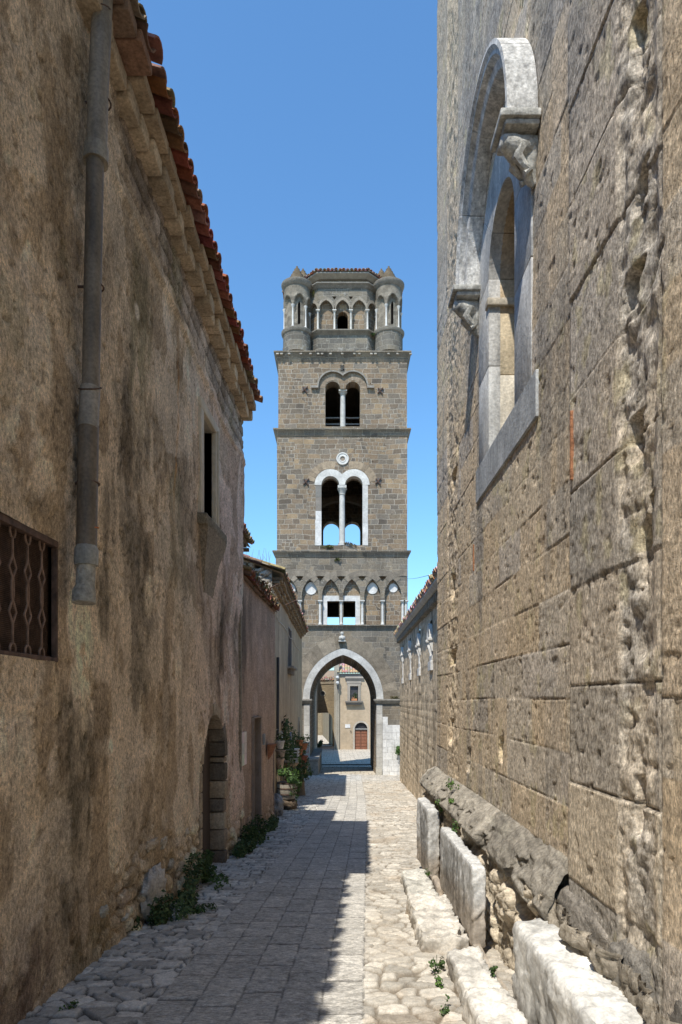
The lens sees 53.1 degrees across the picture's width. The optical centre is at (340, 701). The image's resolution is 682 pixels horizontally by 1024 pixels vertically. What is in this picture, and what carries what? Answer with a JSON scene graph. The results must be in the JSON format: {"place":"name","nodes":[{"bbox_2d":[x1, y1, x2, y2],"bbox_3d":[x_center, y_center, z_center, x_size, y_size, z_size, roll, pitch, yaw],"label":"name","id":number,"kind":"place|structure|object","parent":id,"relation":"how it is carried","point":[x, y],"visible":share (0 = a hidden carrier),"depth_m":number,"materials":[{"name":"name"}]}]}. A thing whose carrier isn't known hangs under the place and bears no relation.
{"place":"outdoors","nodes":[
{"label":"outdoors","id":0,"kind":"place"},
{"bbox_2d":[138,774,366,1023],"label":"slab path","id":1,"kind":"structure","parent":0,"point":[284,943],"depth_m":5.77,"materials":[{"name":"grey stone"}]},
{"bbox_2d":[17,774,514,1023],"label":"cobbled street","id":2,"kind":"structure","parent":0,"point":[130,977],"depth_m":5.69,"materials":[{"name":"stone"}]},
{"bbox_2d":[57,999,78,1010],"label":"weed sprig","id":3,"kind":"object","parent":2,"relation":"on","point":[73,1003],"visible":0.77,"depth_m":4.35,"materials":[{"name":"green plant"}]},
{"bbox_2d":[131,889,176,929],"bbox_3d":[-1.751,1.999,6.435,0.281,0.375,0.802,0,0,23],"label":"weed clump","id":4,"kind":"object","parent":2,"relation":"on","point":[164,913],"visible":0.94,"depth_m":6.43,"materials":[{"name":"green plant"}]},
{"bbox_2d":[172,849,214,920],"bbox_3d":[-1.683,2.034,7.742,0.319,0.615,2.672,0,0,-6],"label":"weed clump","id":5,"kind":"object","parent":2,"relation":"on","point":[203,863],"visible":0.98,"depth_m":7.43,"materials":[{"name":"green plant"}]},
{"bbox_2d":[178,899,216,913],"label":"weed clump","id":6,"kind":"object","parent":2,"relation":"on","point":[197,909],"visible":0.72,"depth_m":6.93,"materials":[{"name":"green plant"}]},
{"bbox_2d":[201,865,230,890],"bbox_3d":[-1.585,2.195,8.519,0.397,0.252,1.173,0,0,-14],"label":"weed clump","id":7,"kind":"object","parent":2,"relation":"on","point":[212,875],"visible":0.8,"depth_m":8.38,"materials":[{"name":"green plant"}]},
{"bbox_2d":[231,824,258,858],"bbox_3d":[-1.547,2.357,11.101,0.336,0.529,1.770,0,0,0],"label":"weed clump","id":8,"kind":"object","parent":2,"relation":"on","point":[245,844],"visible":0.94,"depth_m":11.02,"materials":[{"name":"green plant"}]},
{"bbox_2d":[249,814,269,847],"bbox_3d":[-1.490,2.413,12.249,0.375,0.716,1.215,0,0,5],"label":"weed clump","id":9,"kind":"object","parent":2,"relation":"on","point":[261,836],"visible":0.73,"depth_m":12.39,"materials":[{"name":"green plant"}]},
{"bbox_2d":[265,812,278,831],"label":"weed clump","id":10,"kind":"object","parent":2,"relation":"on","point":[273,819],"visible":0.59,"depth_m":13.98,"materials":[{"name":"green plant"}]},
{"bbox_2d":[274,793,284,815],"bbox_3d":[-1.603,2.662,17.088,0.385,0.735,0.535,0,0,0],"label":"boulder","id":11,"kind":"object","parent":2,"relation":"on","point":[278,804],"visible":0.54,"depth_m":16.96,"materials":[{"name":"grey stone"}]},
{"bbox_2d":[283,798,297,809],"bbox_3d":[-1.480,2.827,18.714,0.625,0.420,0.532,0,0,0],"label":"tree stump","id":12,"kind":"object","parent":2,"relation":"on","point":[289,804],"visible":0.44,"depth_m":18.53,"materials":[{"name":"brown wood"}]},
{"bbox_2d":[276,765,301,800],"bbox_3d":[-1.410,2.218,18.527,0.697,1.002,1.177,0,0,0],"label":"barrel tub","id":13,"kind":"object","parent":12,"relation":"on","point":[287,789],"visible":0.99,"depth_m":18.47,"materials":[{"name":"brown wood"}]},
{"bbox_2d":[295,762,313,795],"bbox_3d":[-1.425,2.732,23.692,0.890,1.237,1.095,0,0,-23],"label":"bush","id":14,"kind":"object","parent":2,"relation":"on","point":[302,776],"visible":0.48,"depth_m":23.49,"materials":[{"name":"green plant"}]},
{"bbox_2d":[375,768,381,774],"bbox_3d":[2.120,4.069,38.240,0.342,0.662,0.720,0,0,0],"label":"corner stone","id":15,"kind":"object","parent":2,"relation":"on","point":[378,771],"visible":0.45,"depth_m":37.88,"materials":[{"name":"white stone"}]},
{"bbox_2d":[400,868,438,895],"bbox_3d":[0.893,2.291,7.855,0.366,0.475,1.242,0,0,0],"label":"stone step","id":16,"kind":"object","parent":2,"relation":"on","point":[416,881],"visible":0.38,"depth_m":7.84,"materials":[{"name":"stone"}]},
{"bbox_2d":[416,797,439,879],"bbox_3d":[1.121,1.748,8.851,0.172,0.871,1.246,0,0,0],"label":"marble slab","id":17,"kind":"object","parent":2,"relation":"on","point":[428,829],"depth_m":8.27,"materials":[{"name":"white stone"}]},
{"bbox_2d":[428,955,444,973],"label":"weed tuft","id":18,"kind":"object","parent":2,"relation":"on","point":[440,963],"visible":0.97,"depth_m":5.07,"materials":[{"name":"green plant"}]},
{"bbox_2d":[431,875,442,894],"bbox_3d":[1.124,2.175,7.973,0.093,0.198,0.446,0,0,0],"label":"slab footing","id":19,"kind":"object","parent":2,"relation":"on","point":[435,879],"visible":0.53,"depth_m":7.84,"materials":[{"name":"stone"}]},
{"bbox_2d":[405,892,469,953],"bbox_3d":[0.855,2.138,6.196,0.452,0.503,1.355,0,0,0],"label":"stone step","id":20,"kind":"object","parent":2,"relation":"on","point":[437,926],"visible":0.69,"depth_m":5.91,"materials":[{"name":"stone"}]},
{"bbox_2d":[434,974,442,988],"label":"weed tuft","id":21,"kind":"object","parent":2,"relation":"on","point":[439,979],"visible":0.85,"depth_m":4.73,"materials":[{"name":"green plant"}]},
{"bbox_2d":[439,994,449,1015],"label":"weed tuft","id":22,"kind":"object","parent":2,"relation":"on","point":[444,1011],"visible":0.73,"depth_m":4.29,"materials":[{"name":"green plant"}]},
{"bbox_2d":[440,827,486,947],"bbox_3d":[1.107,1.654,6.344,0.149,0.683,1.782,0,0,0],"label":"marble slab","id":23,"kind":"object","parent":2,"relation":"on","point":[463,878],"depth_m":5.84,"materials":[{"name":"white stone"}]},
{"bbox_2d":[449,819,459,833],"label":"weed tuft","id":24,"kind":"object","parent":23,"relation":"on","point":[454,826],"visible":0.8,"depth_m":6.96,"materials":[{"name":"green plant"}]},
{"bbox_2d":[446,946,502,1006],"bbox_3d":[0.910,2.034,4.702,0.304,0.482,0.771,0,0,0],"label":"stone step","id":25,"kind":"object","parent":2,"relation":"on","point":[468,968],"visible":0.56,"depth_m":4.66,"materials":[{"name":"stone"}]},
{"bbox_2d":[488,965,497,977],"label":"weed tuft","id":26,"kind":"object","parent":25,"relation":"on","point":[493,969],"visible":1,"depth_m":4.49,"materials":[{"name":"green plant"}]},
{"bbox_2d":[473,944,510,995],"bbox_3d":[1.074,2.035,4.831,0.088,0.244,1.182,0,0,0],"label":"kerb stone","id":27,"kind":"object","parent":2,"relation":"on","point":[485,957],"visible":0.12,"depth_m":5.01,"materials":[{"name":"stone"}]},
{"bbox_2d":[462,987,528,1023],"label":"stone step","id":28,"kind":"object","parent":2,"relation":"on","point":[483,1005],"visible":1,"depth_m":3.90,"materials":[{"name":"stone"}]},
{"bbox_2d":[511,918,644,1023],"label":"bench block","id":29,"kind":"object","parent":2,"relation":"on","point":[556,978],"depth_m":3.46,"materials":[{"name":"stone"}]},
{"bbox_3d":[-1.780,2.724,29.525,0.130,1.906,0.130,0,0,0],"label":"post","id":30,"kind":"object","parent":2,"relation":"on","visible":0},
{"bbox_2d":[296,734,310,749],"bbox_3d":[-1.665,1.744,29.225,0.729,0.680,0.831,0,0,0],"label":"flower pot","id":31,"kind":"object","parent":30,"relation":"on","point":[304,745],"visible":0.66,"depth_m":29.22,"materials":[{"name":"ceramic"}]},
{"bbox_3d":[-1.700,2.751,22.762,0.416,1.050,0.416,0,0,0],"label":"post","id":32,"kind":"object","parent":2,"relation":"on","visible":0},
{"bbox_2d":[285,751,301,767],"bbox_3d":[-1.677,1.965,22.887,0.772,0.598,0.854,0,0,0],"label":"flower pot","id":33,"kind":"object","parent":32,"relation":"on","point":[296,764],"visible":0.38,"depth_m":22.59,"materials":[{"name":"ceramic"}]},
{"bbox_2d":[285,748,299,762],"bbox_3d":[-1.725,1.807,22.846,0.649,0.462,0.480,0,0,0],"label":"flower pot","id":34,"kind":"object","parent":33,"relation":"on","point":[297,754],"visible":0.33,"depth_m":22.63,"materials":[{"name":"paint"}]},
{"bbox_2d":[138,0,437,669],"label":"sky","id":35,"kind":"structure","parent":0,"point":[309,126],"materials":[{"name":"blue"}]},
{"bbox_2d":[317,735,374,774],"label":"piazza","id":36,"kind":"structure","parent":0,"point":[330,755],"depth_m":55.40,"materials":[{"name":"grey stone"}]},
{"bbox_2d":[315,686,317,748],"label":"piazza house","id":37,"kind":"structure","parent":36,"relation":"on","point":[316,718],"depth_m":73.95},
{"bbox_2d":[317,740,322,747],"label":"shrub","id":38,"kind":"object","parent":36,"relation":"on","point":[320,743],"visible":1,"depth_m":79.80,"materials":[{"name":"green plant"}]},
{"bbox_2d":[318,670,333,744],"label":"passage house","id":39,"kind":"structure","parent":36,"relation":"on","point":[326,694],"depth_m":84.00,"materials":[{"name":"paint"}]},
{"bbox_2d":[322,713,333,745],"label":"alley house","id":40,"kind":"structure","parent":36,"relation":"on","point":[325,724],"depth_m":103.32,"materials":[{"name":"grey paint"}]},
{"bbox_2d":[329,667,333,743],"bbox_3d":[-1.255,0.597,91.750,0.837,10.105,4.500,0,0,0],"label":"terrace house","id":41,"kind":"structure","parent":36,"relation":"on","point":[330,728],"depth_m":90.00,"materials":[{"name":"paint"}]},
{"bbox_2d":[334,663,369,749],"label":"ochre house","id":42,"kind":"structure","parent":36,"relation":"on","point":[351,724],"depth_m":78.00,"materials":[{"name":"paint"}]},
{"bbox_2d":[345,677,363,704],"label":"window","id":43,"kind":"structure","parent":42,"relation":"in","point":[351,688],"depth_m":77.88,"materials":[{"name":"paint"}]},
{"bbox_2d":[351,692,357,700],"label":"flower box","id":44,"kind":"object","parent":42,"relation":"on","point":[354,697],"visible":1,"depth_m":77.70,"materials":[{"name":"ceramic"}]},
{"bbox_2d":[353,721,368,748],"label":"door","id":45,"kind":"structure","parent":42,"relation":"in","point":[360,728],"depth_m":78.19,"materials":[{"name":"brown wood"}]},
{"bbox_3d":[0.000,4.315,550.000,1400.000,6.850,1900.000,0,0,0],"label":"ground","id":46,"kind":"structure","parent":0,"visible":0},
{"bbox_2d":[0,0,262,1023],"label":"plastered house","id":47,"kind":"structure","parent":46,"relation":"on","point":[130,396],"depth_m":5.50,"materials":[{"name":"paint"}]},
{"bbox_2d":[0,512,57,661],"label":"barred window","id":48,"kind":"structure","parent":47,"relation":"in","point":[12,530],"depth_m":4.28,"materials":[{"name":"metal"}]},
{"bbox_2d":[201,730,210,856],"bbox_3d":[-1.964,1.308,9.350,0.056,2.335,1.343,0,0,2],"label":"door","id":49,"kind":"structure","parent":47,"relation":"in","point":[206,829],"depth_m":9.77,"materials":[{"name":"brown wood"}]},
{"bbox_2d":[197,396,226,597],"bbox_3d":[-1.921,-2.605,9.070,0.621,2.410,1.220,0,0,0],"label":"window","id":50,"kind":"structure","parent":47,"relation":"in","point":[213,541],"depth_m":9.13,"materials":[{"name":"paint"}]},
{"bbox_2d":[243,523,254,551],"bbox_3d":[-4.135,-1.225,17.166,3.730,8.750,2.268,0,0,0],"label":"tree","id":51,"kind":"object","parent":46,"relation":"on","point":[247,538],"depth_m":17.57,"materials":[{"name":"plant"}]},
{"bbox_2d":[242,565,279,834],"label":"house","id":52,"kind":"structure","parent":46,"relation":"on","point":[258,679],"depth_m":13.43,"materials":[{"name":"paint"}]},
{"bbox_2d":[251,716,261,828],"bbox_3d":[-1.705,1.570,13.030,0.455,2.560,0.920,0,0,0],"label":"doorway","id":53,"kind":"structure","parent":52,"relation":"in","point":[256,744],"depth_m":13.43,"materials":[{"name":"paint"}]},
{"bbox_2d":[245,562,280,607],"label":"roof weeds","id":54,"kind":"object","parent":52,"relation":"on","point":[263,583],"visible":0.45,"depth_m":13.55,"materials":[{"name":"green plant"}]},
{"bbox_2d":[243,554,308,793],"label":"gable house","id":55,"kind":"structure","parent":46,"relation":"on","point":[291,629],"depth_m":23.80,"materials":[{"name":"paint"}]},
{"bbox_2d":[275,729,285,748],"bbox_3d":[-1.907,1.114,20.173,0.566,0.584,0.316,0,0,-26],"label":"flower pot","id":56,"kind":"object","parent":55,"relation":"attached to","point":[280,744],"visible":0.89,"depth_m":20.14,"materials":[{"name":"ceramic"}]},
{"bbox_2d":[276,749,286,768],"bbox_3d":[-1.793,1.657,20.194,0.261,0.662,0.702,0,0,-25],"label":"flower pot","id":57,"kind":"object","parent":55,"relation":"attached to","point":[279,761],"visible":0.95,"depth_m":20.12,"materials":[{"name":"ceramic"}]},
{"bbox_2d":[275,736,287,757],"bbox_3d":[-1.813,1.364,20.349,0.505,0.615,0.397,0,0,0],"label":"flower pot","id":58,"kind":"object","parent":55,"relation":"attached to","point":[280,753],"visible":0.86,"depth_m":20.24,"materials":[{"name":"ceramic"}]},
{"bbox_2d":[281,714,288,736],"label":"hanging plant","id":59,"kind":"object","parent":55,"relation":"hanging from","point":[284,723],"visible":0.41,"depth_m":22.88,"materials":[{"name":"green plant"}]},
{"bbox_2d":[279,719,295,780],"bbox_3d":[-1.722,1.659,21.744,0.656,2.298,1.411,0,0,0],"label":"climbing plant","id":60,"kind":"object","parent":55,"relation":"attached to","point":[286,740],"visible":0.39,"depth_m":21.44,"materials":[{"name":"green plant"}]},
{"bbox_2d":[288,723,301,764],"bbox_3d":[-1.727,1.946,25.085,0.555,2.319,1.656,0,0,0],"label":"climbing plant","id":61,"kind":"object","parent":55,"relation":"attached to","point":[296,745],"visible":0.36,"depth_m":25.19,"materials":[{"name":"green plant"}]},
{"bbox_2d":[293,732,304,745],"bbox_3d":[-1.731,1.539,28.224,0.664,0.650,0.374,0,0,32],"label":"flower pot","id":62,"kind":"object","parent":55,"relation":"attached to","point":[297,735],"visible":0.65,"depth_m":28.15,"materials":[{"name":"ceramic"}]},
{"bbox_2d":[298,717,299,738],"bbox_3d":[-2.132,2.395,32.200,0.335,3.310,1.420,0,0,0],"label":"door","id":63,"kind":"structure","parent":55,"relation":"in","point":[299,717],"depth_m":32.32,"materials":[{"name":"brown wood"}]},
{"bbox_2d":[299,747,308,762],"bbox_3d":[-1.700,2.299,29.165,0.642,0.727,0.570,0,0,0],"label":"flower pot","id":64,"kind":"object","parent":55,"relation":"attached to","point":[303,757],"visible":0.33,"depth_m":29.04,"materials":[{"name":"ceramic"}]},
{"bbox_2d":[299,755,309,767],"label":"flower pot","id":65,"kind":"object","parent":55,"relation":"attached to","point":[302,764],"visible":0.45,"depth_m":28.98,"materials":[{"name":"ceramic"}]},
{"bbox_2d":[308,749,321,775],"bbox_3d":[-1.522,3.761,41.300,0.602,1.277,7.400,0,0,0],"label":"stone bench","id":66,"kind":"object","parent":46,"relation":"on","point":[315,760],"visible":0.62,"depth_m":37.89,"materials":[{"name":"grey stone"}]},
{"bbox_2d":[318,713,322,734],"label":"alley end house","id":67,"kind":"structure","parent":46,"relation":"on","point":[319,723],"depth_m":120.05,"materials":[{"name":"beige paint"}]},
{"bbox_2d":[272,266,411,774],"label":"bell tower","id":68,"kind":"structure","parent":46,"relation":"on","point":[342,431],"depth_m":38.00,"materials":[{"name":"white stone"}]},
{"bbox_2d":[320,545,333,548],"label":"weed tuft","id":69,"kind":"object","parent":68,"relation":"on","point":[328,546],"visible":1,"depth_m":37.83,"materials":[{"name":"green plant"}]},
{"bbox_2d":[323,596,359,624],"bbox_3d":[0.028,-5.080,38.325,2.109,1.625,0.350,0,0,0],"label":"window frame","id":70,"kind":"structure","parent":68,"relation":"in","point":[325,598],"depth_m":38.15,"materials":[{"name":"white stone"}]},
{"bbox_2d":[307,461,375,544],"bbox_3d":[0.062,-11.016,38.220,3.901,4.684,0.561,0,0,0],"label":"double window","id":71,"kind":"structure","parent":68,"relation":"in","point":[330,473],"depth_m":37.98,"materials":[{"name":"white stone"}]},
{"bbox_2d":[311,370,373,425],"bbox_3d":[0.091,-16.822,38.203,3.488,3.099,0.705,0,0,0],"label":"double window","id":72,"kind":"structure","parent":68,"relation":"in","point":[342,392],"depth_m":37.98,"materials":[{"name":"white stone"}]},
{"bbox_2d":[344,542,356,546],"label":"weed tuft","id":73,"kind":"object","parent":68,"relation":"on","point":[347,543],"visible":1,"depth_m":37.95,"materials":[{"name":"green plant"}]},
{"bbox_2d":[395,746,399,754],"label":"weed tuft","id":74,"kind":"object","parent":68,"relation":"attached to","point":[398,750],"visible":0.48,"depth_m":37.77,"materials":[{"name":"green plant"}]},
{"bbox_2d":[394,566,437,798],"bbox_3d":[5.367,-0.353,21.150,7.265,10.006,22.900,0,0,0],"label":"church aisle","id":75,"kind":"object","parent":46,"relation":"on","point":[415,633],"visible":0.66,"depth_m":20.73,"materials":[{"name":"white stone"}]},
{"bbox_2d":[400,647,403,683],"bbox_3d":[2.800,-1.568,29.800,0.440,1.595,0.720,0,0,0],"label":"window","id":76,"kind":"structure","parent":75,"relation":"in","point":[402,655],"depth_m":29.55,"materials":[{"name":"white stone"}]},
{"bbox_2d":[407,641,411,679],"bbox_3d":[2.635,-1.489,24.900,0.441,1.439,0.745,0,0,0],"label":"window","id":77,"kind":"structure","parent":75,"relation":"in","point":[409,651],"depth_m":24.66,"materials":[{"name":"white stone"}]},
{"bbox_2d":[415,633,420,675],"bbox_3d":[2.500,-1.426,20.900,0.442,1.312,0.770,0,0,0],"label":"window","id":78,"kind":"structure","parent":75,"relation":"in","point":[418,640],"depth_m":20.65,"materials":[{"name":"white stone"}]},
{"bbox_2d":[425,624,432,670],"bbox_3d":[2.379,-1.369,17.300,0.444,1.198,0.844,0,0,0],"label":"window","id":79,"kind":"structure","parent":75,"relation":"in","point":[429,642],"depth_m":17.06,"materials":[{"name":"white stone"}]},
{"bbox_2d":[419,0,681,1023],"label":"church","id":80,"kind":"structure","parent":46,"relation":"on","point":[559,440],"depth_m":4.23,"materials":[{"name":"stone"}]},
{"bbox_2d":[435,799,442,811],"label":"weed tuft","id":81,"kind":"object","parent":80,"relation":"attached to","point":[441,809],"visible":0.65,"depth_m":8.19,"materials":[{"name":"green plant"}]},
{"bbox_2d":[446,778,458,790],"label":"weed tuft","id":82,"kind":"object","parent":80,"relation":"on","point":[450,784],"visible":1,"depth_m":7.83,"materials":[{"name":"green plant"}]},
{"bbox_2d":[448,38,540,503],"bbox_3d":[1.452,-3.698,5.945,0.673,3.357,2.360,0,0,0],"label":"window","id":83,"kind":"structure","parent":80,"relation":"in","point":[491,295],"depth_m":6.14,"materials":[{"name":"stone"}]}
]}

